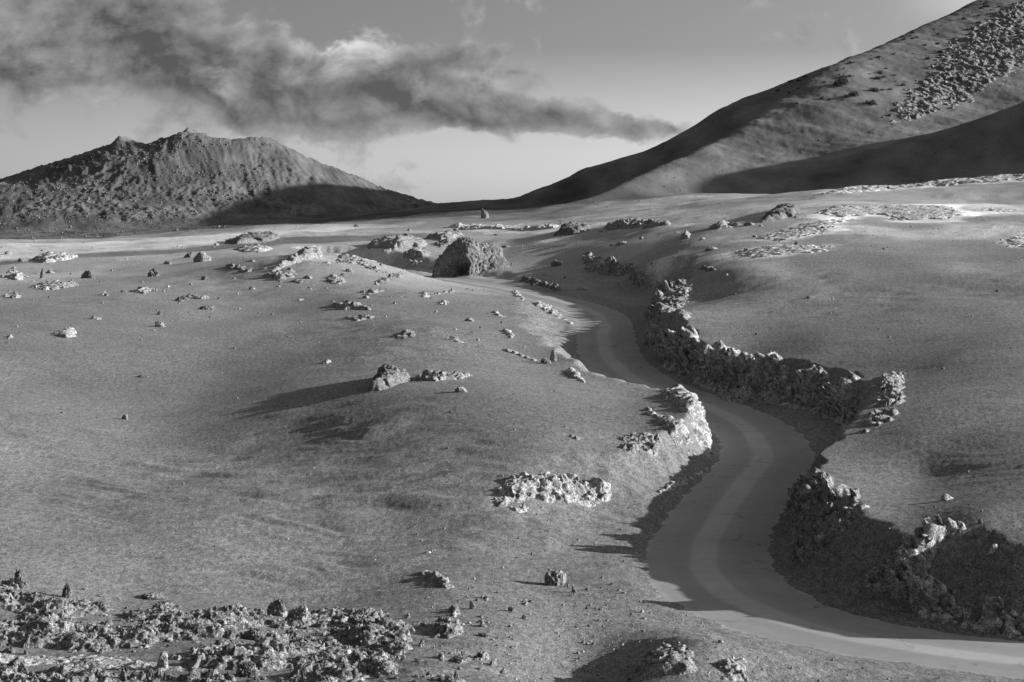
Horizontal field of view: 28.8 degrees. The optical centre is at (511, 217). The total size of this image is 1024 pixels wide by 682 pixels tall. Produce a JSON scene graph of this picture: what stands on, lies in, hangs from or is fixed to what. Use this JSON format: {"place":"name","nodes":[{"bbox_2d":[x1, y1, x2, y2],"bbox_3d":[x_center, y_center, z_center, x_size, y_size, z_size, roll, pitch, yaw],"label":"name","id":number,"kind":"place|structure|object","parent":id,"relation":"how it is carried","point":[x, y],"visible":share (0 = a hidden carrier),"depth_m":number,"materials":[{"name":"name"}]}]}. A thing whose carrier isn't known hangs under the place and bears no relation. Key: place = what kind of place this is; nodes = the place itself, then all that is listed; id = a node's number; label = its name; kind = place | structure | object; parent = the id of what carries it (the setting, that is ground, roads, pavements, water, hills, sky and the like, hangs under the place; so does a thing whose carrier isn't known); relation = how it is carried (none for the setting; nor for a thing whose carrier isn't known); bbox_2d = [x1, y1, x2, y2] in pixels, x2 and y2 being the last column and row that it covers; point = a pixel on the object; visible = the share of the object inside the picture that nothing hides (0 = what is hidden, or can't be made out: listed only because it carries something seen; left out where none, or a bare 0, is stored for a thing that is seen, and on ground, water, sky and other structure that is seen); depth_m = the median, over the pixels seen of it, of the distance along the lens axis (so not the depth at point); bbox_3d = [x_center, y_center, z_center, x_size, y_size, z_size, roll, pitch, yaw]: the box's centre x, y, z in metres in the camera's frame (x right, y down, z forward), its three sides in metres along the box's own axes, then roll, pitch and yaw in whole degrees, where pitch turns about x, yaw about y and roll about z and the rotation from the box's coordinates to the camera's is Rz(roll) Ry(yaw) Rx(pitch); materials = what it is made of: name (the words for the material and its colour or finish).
{"place":"outdoors","nodes":[
{"label":"outdoors","id":0,"kind":"place"},
{"bbox_2d":[0,0,975,202],"label":"sky","id":1,"kind":"structure","parent":0,"point":[436,101],"materials":[{"name":"grey"}]},
{"bbox_2d":[0,0,1023,681],"bbox_3d":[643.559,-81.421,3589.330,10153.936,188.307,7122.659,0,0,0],"label":"ground","id":2,"kind":"structure","parent":0,"point":[202,496],"depth_m":113.03,"materials":[{"name":"grey soil"}]},
{"bbox_2d":[0,653,8,661],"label":"clinker block","id":3,"kind":"object","parent":2,"relation":"on","point":[3,657],"depth_m":48.41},
{"bbox_2d":[2,647,14,652],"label":"clinker block","id":4,"kind":"object","parent":2,"relation":"on","point":[9,650],"depth_m":49.45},
{"bbox_2d":[0,269,27,279],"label":"lava crust","id":5,"kind":"object","parent":2,"relation":"on","point":[14,274],"visible":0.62,"depth_m":222.70},
{"bbox_2d":[7,655,31,667],"bbox_3d":[-11.864,10.708,48.004,0.778,0.292,0.536,0,0,-41],"label":"clinker block","id":6,"kind":"object","parent":2,"relation":"on","point":[16,662],"depth_m":47.95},
{"bbox_2d":[14,567,24,588],"bbox_3d":[-14.460,10.601,58.434,0.370,0.690,0.274,0,0,18],"label":"rock","id":7,"kind":"object","parent":2,"relation":"on","point":[18,579],"visible":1,"depth_m":58.38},
{"bbox_2d":[17,661,27,674],"bbox_3d":[-11.456,10.605,46.690,0.315,0.403,0.210,0,0,-4],"label":"rock","id":8,"kind":"object","parent":2,"relation":"on","point":[22,668],"visible":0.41,"depth_m":46.65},
{"bbox_2d":[19,591,46,602],"bbox_3d":[-13.447,10.753,56.172,0.969,0.505,0.719,0,0,-20],"label":"clinker block","id":9,"kind":"object","parent":2,"relation":"on","point":[29,596],"depth_m":56.08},
{"bbox_2d":[30,279,78,289],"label":"rock outcrop","id":10,"kind":"object","parent":2,"relation":"on","point":[55,284],"visible":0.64,"depth_m":204.35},
{"bbox_2d":[32,251,77,262],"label":"rock outcrop","id":11,"kind":"object","parent":2,"relation":"on","point":[50,256],"visible":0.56,"depth_m":282.87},
{"bbox_2d":[53,327,76,337],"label":"rock outcrop","id":12,"kind":"object","parent":2,"relation":"on","point":[65,332],"visible":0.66,"depth_m":140.12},
{"bbox_2d":[62,582,71,597],"bbox_3d":[-12.982,10.873,58.011,0.320,0.528,0.280,0,0,9],"label":"rock","id":13,"kind":"object","parent":2,"relation":"on","point":[66,592],"visible":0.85,"depth_m":57.96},
{"bbox_2d":[75,623,84,632],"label":"clinker block","id":14,"kind":"object","parent":2,"relation":"on","point":[79,627],"depth_m":52.77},
{"bbox_2d":[81,270,92,277],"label":"rock","id":15,"kind":"object","parent":2,"relation":"on","point":[87,274],"visible":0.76,"depth_m":223.27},
{"bbox_2d":[1,653,188,671],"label":"rock outcrop","id":16,"kind":"object","parent":2,"relation":"on","point":[105,662],"visible":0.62,"depth_m":48.39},
{"bbox_2d":[98,627,120,633],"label":"clinker block","id":17,"kind":"object","parent":2,"relation":"on","point":[107,630],"depth_m":51.61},
{"bbox_2d":[107,634,120,645],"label":"clinker block","id":18,"kind":"object","parent":2,"relation":"on","point":[113,639],"depth_m":50.74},
{"bbox_2d":[129,286,157,293],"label":"rock outcrop","id":19,"kind":"object","parent":2,"relation":"on","point":[143,290],"visible":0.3,"depth_m":193.05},
{"bbox_2d":[141,591,163,599],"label":"clinker block","id":20,"kind":"object","parent":2,"relation":"on","point":[154,595],"depth_m":59.57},
{"bbox_2d":[147,268,158,276],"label":"rock","id":21,"kind":"object","parent":2,"relation":"on","point":[153,272],"visible":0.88,"depth_m":222.12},
{"bbox_2d":[152,603,171,610],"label":"clinker block","id":22,"kind":"object","parent":2,"relation":"on","point":[159,606],"depth_m":56.75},
{"bbox_2d":[157,651,167,668],"bbox_3d":[-8.373,10.647,47.702,0.284,0.518,0.269,0,0,-6],"label":"rock","id":23,"kind":"object","parent":2,"relation":"on","point":[162,662],"visible":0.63,"depth_m":47.62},
{"bbox_2d":[155,600,178,610],"bbox_3d":[-9.952,11.174,57.102,0.764,0.358,0.845,0,0,-5],"label":"clinker block","id":24,"kind":"object","parent":2,"relation":"on","point":[170,604],"depth_m":57.11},
{"bbox_2d":[158,613,184,622],"bbox_3d":[-9.198,10.910,53.927,0.860,0.463,0.823,0,0,3],"label":"clinker block","id":25,"kind":"object","parent":2,"relation":"on","point":[168,617],"depth_m":53.85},
{"bbox_2d":[174,292,197,301],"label":"lava crust","id":26,"kind":"object","parent":2,"relation":"on","point":[183,298],"visible":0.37,"depth_m":184.19},
{"bbox_2d":[0,133,372,238],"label":"scree","id":27,"kind":"structure","parent":2,"relation":"on","point":[134,200],"depth_m":993.21,"materials":[{"name":"stone"}]},
{"bbox_2d":[193,251,210,262],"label":"rock","id":28,"kind":"object","parent":2,"relation":"on","point":[201,256],"visible":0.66,"depth_m":244.71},
{"bbox_2d":[198,305,214,309],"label":"rock","id":29,"kind":"object","parent":2,"relation":"on","point":[205,307],"visible":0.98,"depth_m":170.65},
{"bbox_2d":[0,579,417,681],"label":"lava rubble","id":30,"kind":"object","parent":2,"relation":"on","point":[35,627],"visible":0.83,"depth_m":51.00,"materials":[{"name":"stone"}]},
{"bbox_2d":[120,667,126,681],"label":"rock","id":31,"kind":"object","parent":30,"relation":"on","point":[123,677],"visible":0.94,"depth_m":46.17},
{"bbox_2d":[225,263,253,272],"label":"lava crust","id":32,"kind":"object","parent":2,"relation":"on","point":[240,268],"visible":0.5,"depth_m":222.45},
{"bbox_2d":[235,660,260,676],"bbox_3d":[-6.224,10.680,47.095,0.664,0.415,0.614,0,0,7],"label":"clinker block","id":33,"kind":"object","parent":2,"relation":"on","point":[247,669],"depth_m":46.97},
{"bbox_2d":[224,231,280,243],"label":"rock outcrop","id":34,"kind":"object","parent":2,"relation":"on","point":[257,237],"visible":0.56,"depth_m":350.03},
{"bbox_2d":[232,244,272,251],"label":"rock outcrop","id":35,"kind":"object","parent":2,"relation":"on","point":[256,248],"visible":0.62,"depth_m":293.12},
{"bbox_2d":[241,628,264,640],"bbox_3d":[-6.814,10.952,52.317,0.645,0.346,0.657,0,0,-36],"label":"clinker block","id":36,"kind":"object","parent":2,"relation":"on","point":[254,634],"depth_m":52.12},
{"bbox_2d":[267,598,286,616],"bbox_3d":[-6.885,11.460,58.427,0.633,0.588,0.431,0,0,16],"label":"rock","id":37,"kind":"object","parent":2,"relation":"on","point":[277,608],"visible":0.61,"depth_m":58.29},
{"bbox_2d":[260,267,296,280],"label":"rock outcrop","id":38,"kind":"object","parent":2,"relation":"on","point":[282,274],"visible":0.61,"depth_m":209.37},
{"bbox_2d":[283,628,304,638],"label":"clinker block","id":39,"kind":"object","parent":2,"relation":"on","point":[293,633],"depth_m":52.15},
{"bbox_2d":[270,246,323,272],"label":"rock outcrop","id":40,"kind":"object","parent":2,"relation":"on","point":[305,253],"visible":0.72,"depth_m":224.78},
{"bbox_2d":[285,603,311,621],"bbox_3d":[-6.061,11.335,56.730,0.870,0.619,0.866,0,0,10],"label":"clinker block","id":41,"kind":"object","parent":2,"relation":"on","point":[302,612],"depth_m":56.64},
{"bbox_2d":[317,650,335,659],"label":"clinker block","id":42,"kind":"object","parent":2,"relation":"on","point":[326,654],"depth_m":49.03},
{"bbox_2d":[318,675,337,681],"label":"clinker block","id":43,"kind":"object","parent":2,"relation":"on","point":[325,678],"depth_m":45.41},
{"bbox_2d":[326,273,346,283],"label":"lava crust","id":44,"kind":"object","parent":2,"relation":"on","point":[333,278],"visible":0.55,"depth_m":200.48},
{"bbox_2d":[331,300,370,309],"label":"rock outcrop","id":45,"kind":"object","parent":2,"relation":"on","point":[346,305],"visible":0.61,"depth_m":163.35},
{"bbox_2d":[347,614,365,623],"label":"clinker block","id":46,"kind":"object","parent":2,"relation":"on","point":[359,616],"depth_m":56.10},
{"bbox_2d":[350,651,363,663],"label":"clinker block","id":47,"kind":"object","parent":2,"relation":"on","point":[357,657],"depth_m":47.31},
{"bbox_2d":[344,314,374,320],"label":"rock outcrop","id":48,"kind":"object","parent":2,"relation":"on","point":[359,317],"visible":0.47,"depth_m":153.14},
{"bbox_2d":[335,254,392,275],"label":"rock outcrop","id":49,"kind":"object","parent":2,"relation":"on","point":[350,259],"visible":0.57,"depth_m":225.82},
{"bbox_2d":[355,607,374,616],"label":"clinker block","id":50,"kind":"object","parent":2,"relation":"on","point":[365,611],"depth_m":57.61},
{"bbox_2d":[359,288,384,293],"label":"rock outcrop","id":51,"kind":"object","parent":2,"relation":"on","point":[370,290],"visible":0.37,"depth_m":182.42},
{"bbox_2d":[372,659,397,675],"bbox_3d":[-2.991,10.521,46.476,0.646,0.380,0.724,0,0,-34],"label":"clinker block","id":52,"kind":"object","parent":2,"relation":"on","point":[386,667],"depth_m":46.40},
{"bbox_2d":[375,271,402,283],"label":"lava crust","id":53,"kind":"object","parent":2,"relation":"on","point":[390,277],"visible":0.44,"depth_m":208.33},
{"bbox_2d":[368,363,412,391],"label":"rock outcrop","id":54,"kind":"object","parent":2,"relation":"on","point":[388,375],"visible":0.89,"depth_m":104.73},
{"bbox_2d":[367,233,427,249],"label":"rock outcrop","id":55,"kind":"object","parent":2,"relation":"on","point":[403,241],"visible":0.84,"depth_m":317.22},
{"bbox_2d":[393,329,416,338],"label":"lava crust","id":56,"kind":"object","parent":2,"relation":"on","point":[402,334],"visible":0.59,"depth_m":136.32},
{"bbox_2d":[403,258,421,267],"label":"lava crust","id":57,"kind":"object","parent":2,"relation":"on","point":[414,263],"visible":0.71,"depth_m":295.85},
{"bbox_2d":[403,247,429,259],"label":"rock outcrop","id":58,"kind":"object","parent":2,"relation":"on","point":[413,253],"visible":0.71,"depth_m":301.87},
{"bbox_2d":[418,569,453,588],"bbox_3d":[-2.319,11.578,63.406,1.341,0.509,4.733,0,0,-18],"label":"rock outcrop","id":59,"kind":"object","parent":2,"relation":"on","point":[441,581],"visible":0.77,"depth_m":62.94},
{"bbox_2d":[412,369,472,380],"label":"rock outcrop","id":60,"kind":"object","parent":2,"relation":"on","point":[432,375],"visible":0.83,"depth_m":106.56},
{"bbox_2d":[434,238,451,247],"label":"lava crust","id":61,"kind":"object","parent":2,"relation":"on","point":[440,243],"visible":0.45,"depth_m":329.00},
{"bbox_2d":[437,651,448,660],"bbox_3d":[-1.755,10.976,49.384,0.684,0.469,3.267,0,0,0],"label":"clinker heap","id":62,"kind":"object","parent":2,"relation":"on","point":[441,656],"visible":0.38,"depth_m":49.62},
{"bbox_2d":[423,228,464,240],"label":"rock outcrop","id":63,"kind":"object","parent":2,"relation":"on","point":[449,234],"visible":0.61,"depth_m":359.42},
{"bbox_2d":[430,615,464,639],"bbox_3d":[-1.716,11.180,54.059,1.341,0.553,3.781,0,0,0],"label":"clinker heap","id":64,"kind":"object","parent":2,"relation":"on","point":[447,627],"visible":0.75,"depth_m":53.63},
{"bbox_2d":[445,336,463,342],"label":"rock outcrop","id":65,"kind":"object","parent":2,"relation":"on","point":[455,338],"visible":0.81,"depth_m":133.98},
{"bbox_2d":[449,604,460,617],"bbox_3d":[-1.634,11.366,57.464,0.639,0.457,3.599,0,0,0],"label":"clinker heap","id":66,"kind":"object","parent":2,"relation":"on","point":[455,610],"visible":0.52,"depth_m":57.47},
{"bbox_2d":[447,654,467,663],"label":"clinker block","id":67,"kind":"object","parent":2,"relation":"on","point":[459,659],"depth_m":48.13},
{"bbox_2d":[419,622,501,681],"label":"lava rubble","id":68,"kind":"object","parent":2,"relation":"on","point":[449,678],"visible":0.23,"depth_m":50.06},
{"bbox_2d":[454,386,466,392],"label":"rock","id":69,"kind":"object","parent":2,"relation":"on","point":[460,389],"visible":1,"depth_m":98.53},
{"bbox_2d":[431,237,508,277],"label":"lava boulder","id":70,"kind":"object","parent":2,"relation":"on","point":[469,256],"visible":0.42,"depth_m":266.86,"materials":[{"name":"stone"}]},
{"bbox_2d":[478,614,486,627],"bbox_3d":[-0.854,11.332,55.847,0.706,0.411,3.422,0,0,0],"label":"clinker heap","id":71,"kind":"object","parent":2,"relation":"on","point":[482,623],"visible":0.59,"depth_m":54.89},
{"bbox_2d":[477,632,491,637],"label":"clinker block","id":72,"kind":"object","parent":2,"relation":"on","point":[485,635],"depth_m":53.19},
{"bbox_2d":[481,208,488,217],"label":"rock","id":73,"kind":"object","parent":2,"relation":"on","point":[484,214],"visible":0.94,"depth_m":482.38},
{"bbox_2d":[448,222,558,230],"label":"rock outcrop","id":74,"kind":"object","parent":2,"relation":"on","point":[460,226],"visible":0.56,"depth_m":401.82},
{"bbox_2d":[502,328,514,337],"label":"rock outcrop","id":75,"kind":"object","parent":2,"relation":"on","point":[508,333],"visible":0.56,"depth_m":140.38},
{"bbox_2d":[0,208,1023,681],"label":"cinders","id":76,"kind":"object","parent":2,"relation":"on","point":[720,640],"visible":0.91,"depth_m":59.31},
{"bbox_2d":[511,290,524,299],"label":"rock outcrop","id":77,"kind":"object","parent":2,"relation":"on","point":[516,293],"visible":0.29,"depth_m":209.09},
{"bbox_2d":[508,503,528,512],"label":"rock outcrop","id":78,"kind":"object","parent":2,"relation":"on","point":[522,508],"visible":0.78,"depth_m":75.59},
{"bbox_2d":[502,348,537,361],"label":"rock outcrop","id":79,"kind":"object","parent":2,"relation":"on","point":[518,353],"visible":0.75,"depth_m":129.02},
{"bbox_2d":[520,276,561,290],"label":"rock outcrop","id":80,"kind":"object","parent":2,"relation":"on","point":[535,281],"visible":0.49,"depth_m":231.29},
{"bbox_2d":[493,471,611,507],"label":"rock outcrop","id":81,"kind":"object","parent":2,"relation":"on","point":[550,488],"visible":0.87,"depth_m":78.86,"materials":[{"name":"stone"}]},
{"bbox_2d":[531,301,574,325],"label":"rock outcrop","id":82,"kind":"object","parent":2,"relation":"on","point":[547,308],"visible":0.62,"depth_m":173.05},
{"bbox_2d":[550,350,556,361],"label":"rock","id":83,"kind":"object","parent":2,"relation":"on","point":[553,358],"visible":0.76,"depth_m":126.02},
{"bbox_2d":[544,568,565,585],"bbox_3d":[1.386,11.620,64.218,0.752,0.630,0.586,0,0,-16],"label":"rock","id":84,"kind":"object","parent":2,"relation":"on","point":[555,577],"visible":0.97,"depth_m":64.06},
{"bbox_2d":[553,221,590,235],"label":"rock outcrop","id":85,"kind":"object","parent":2,"relation":"on","point":[572,228],"visible":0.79,"depth_m":311.55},
{"bbox_2d":[565,367,584,382],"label":"rock outcrop","id":86,"kind":"object","parent":2,"relation":"on","point":[572,372],"visible":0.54,"depth_m":115.99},
{"bbox_2d":[581,251,650,288],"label":"lava cliff","id":87,"kind":"structure","parent":2,"relation":"on","point":[610,265],"depth_m":233.98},
{"bbox_2d":[604,217,670,230],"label":"rock outcrop","id":88,"kind":"object","parent":2,"relation":"on","point":[636,222],"visible":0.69,"depth_m":292.66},
{"bbox_2d":[618,432,663,456],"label":"rock outcrop","id":89,"kind":"object","parent":2,"relation":"on","point":[633,445],"visible":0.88,"depth_m":89.10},
{"bbox_2d":[632,644,698,681],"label":"rock outcrop","id":90,"kind":"object","parent":2,"relation":"on","point":[665,659],"visible":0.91,"depth_m":48.63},
{"bbox_2d":[643,407,693,453],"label":"rock outcrop","id":91,"kind":"object","parent":2,"relation":"on","point":[677,426],"visible":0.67,"depth_m":92.73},
{"bbox_2d":[644,278,694,324],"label":"lava cliff","id":92,"kind":"structure","parent":2,"relation":"on","point":[671,296],"depth_m":169.66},
{"bbox_2d":[643,321,699,375],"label":"lava cliff","id":93,"kind":"structure","parent":2,"relation":"on","point":[663,341],"depth_m":133.62,"materials":[{"name":"stone"}]},
{"bbox_2d":[651,467,708,496],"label":"rock outcrop","id":94,"kind":"object","parent":2,"relation":"on","point":[671,485],"visible":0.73,"depth_m":86.55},
{"bbox_2d":[670,309,690,320],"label":"rock outcrop","id":95,"kind":"object","parent":2,"relation":"on","point":[682,314],"visible":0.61,"depth_m":139.54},
{"bbox_2d":[680,230,690,238],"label":"rock outcrop","id":96,"kind":"object","parent":2,"relation":"on","point":[686,234],"visible":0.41,"depth_m":243.01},
{"bbox_2d":[661,384,714,456],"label":"rock outcrop","id":97,"kind":"object","parent":2,"relation":"on","point":[684,399],"visible":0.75,"depth_m":96.27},
{"bbox_2d":[691,265,715,271],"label":"rock outcrop","id":98,"kind":"object","parent":2,"relation":"on","point":[707,268],"visible":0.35,"depth_m":188.87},
{"bbox_2d":[707,220,731,229],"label":"rock outcrop","id":99,"kind":"object","parent":2,"relation":"on","point":[722,224],"visible":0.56,"depth_m":246.62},
{"bbox_2d":[715,657,748,681],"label":"rock outcrop","id":100,"kind":"object","parent":2,"relation":"on","point":[733,669],"visible":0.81,"depth_m":48.54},
{"bbox_2d":[504,3,1023,207],"bbox_3d":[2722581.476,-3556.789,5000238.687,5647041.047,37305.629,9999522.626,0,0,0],"label":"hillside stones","id":101,"kind":"object","parent":2,"relation":"on","point":[823,133],"visible":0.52,"depth_m":694.70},
{"bbox_2d":[680,340,860,427],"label":"lava cliff","id":102,"kind":"structure","parent":2,"relation":"on","point":[715,360],"depth_m":116.49,"materials":[{"name":"stone"}]},
{"bbox_2d":[720,244,831,257],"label":"rock outcrop","id":103,"kind":"object","parent":2,"relation":"on","point":[770,250],"visible":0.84,"depth_m":194.47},
{"bbox_2d":[759,203,800,222],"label":"rock outcrop","id":104,"kind":"object","parent":2,"relation":"on","point":[781,211],"visible":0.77,"depth_m":257.92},
{"bbox_2d":[757,218,854,241],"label":"rock outcrop","id":105,"kind":"object","parent":2,"relation":"on","point":[802,230],"visible":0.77,"depth_m":226.12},
{"bbox_2d":[785,467,869,563],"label":"lava cliff","id":106,"kind":"structure","parent":2,"relation":"on","point":[807,492],"depth_m":70.88,"materials":[{"name":"stone"}]},
{"bbox_2d":[835,73,847,84],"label":"shrub","id":107,"kind":"object","parent":2,"relation":"on","point":[841,80],"visible":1,"depth_m":760.81,"materials":[{"name":"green plant"}]},
{"bbox_2d":[858,371,911,432],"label":"lava cliff","id":108,"kind":"structure","parent":2,"relation":"on","point":[889,387],"depth_m":94.20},
{"bbox_2d":[814,204,965,220],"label":"rock outcrop","id":109,"kind":"object","parent":2,"relation":"on","point":[902,212],"visible":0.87,"depth_m":257.55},
{"bbox_2d":[821,173,1023,193],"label":"rock outcrop","id":110,"kind":"object","parent":2,"relation":"on","point":[942,182],"visible":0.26,"depth_m":382.25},
{"bbox_2d":[864,514,1023,637],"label":"lava cliff","id":111,"kind":"structure","parent":2,"relation":"on","point":[904,572],"depth_m":60.67,"materials":[{"name":"stone"}]},
{"bbox_2d":[940,493,953,500],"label":"rock","id":112,"kind":"object","parent":2,"relation":"on","point":[944,496],"visible":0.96,"depth_m":68.53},
{"bbox_2d":[882,0,1023,127],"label":"rock outcrop","id":113,"kind":"object","parent":2,"relation":"on","point":[940,93],"visible":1,"depth_m":800.90,"materials":[{"name":"stone"}]},
{"bbox_2d":[988,544,997,554],"bbox_3d":[14.528,10.016,60.133,0.329,0.331,0.298,0,0,5],"label":"rock","id":114,"kind":"object","parent":2,"relation":"on","point":[993,549],"visible":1,"depth_m":60.03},
{"bbox_2d":[981,207,1017,212],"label":"rock outcrop","id":115,"kind":"object","parent":2,"relation":"on","point":[1000,209],"visible":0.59,"depth_m":257.51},
{"bbox_2d":[998,234,1023,246],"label":"rock outcrop","id":116,"kind":"object","parent":2,"relation":"on","point":[1016,241],"visible":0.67,"depth_m":195.68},
{"bbox_2d":[414,273,1023,678],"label":"road","id":117,"kind":"structure","parent":0,"point":[708,555],"depth_m":72.91,"materials":[{"name":"asphalt"}]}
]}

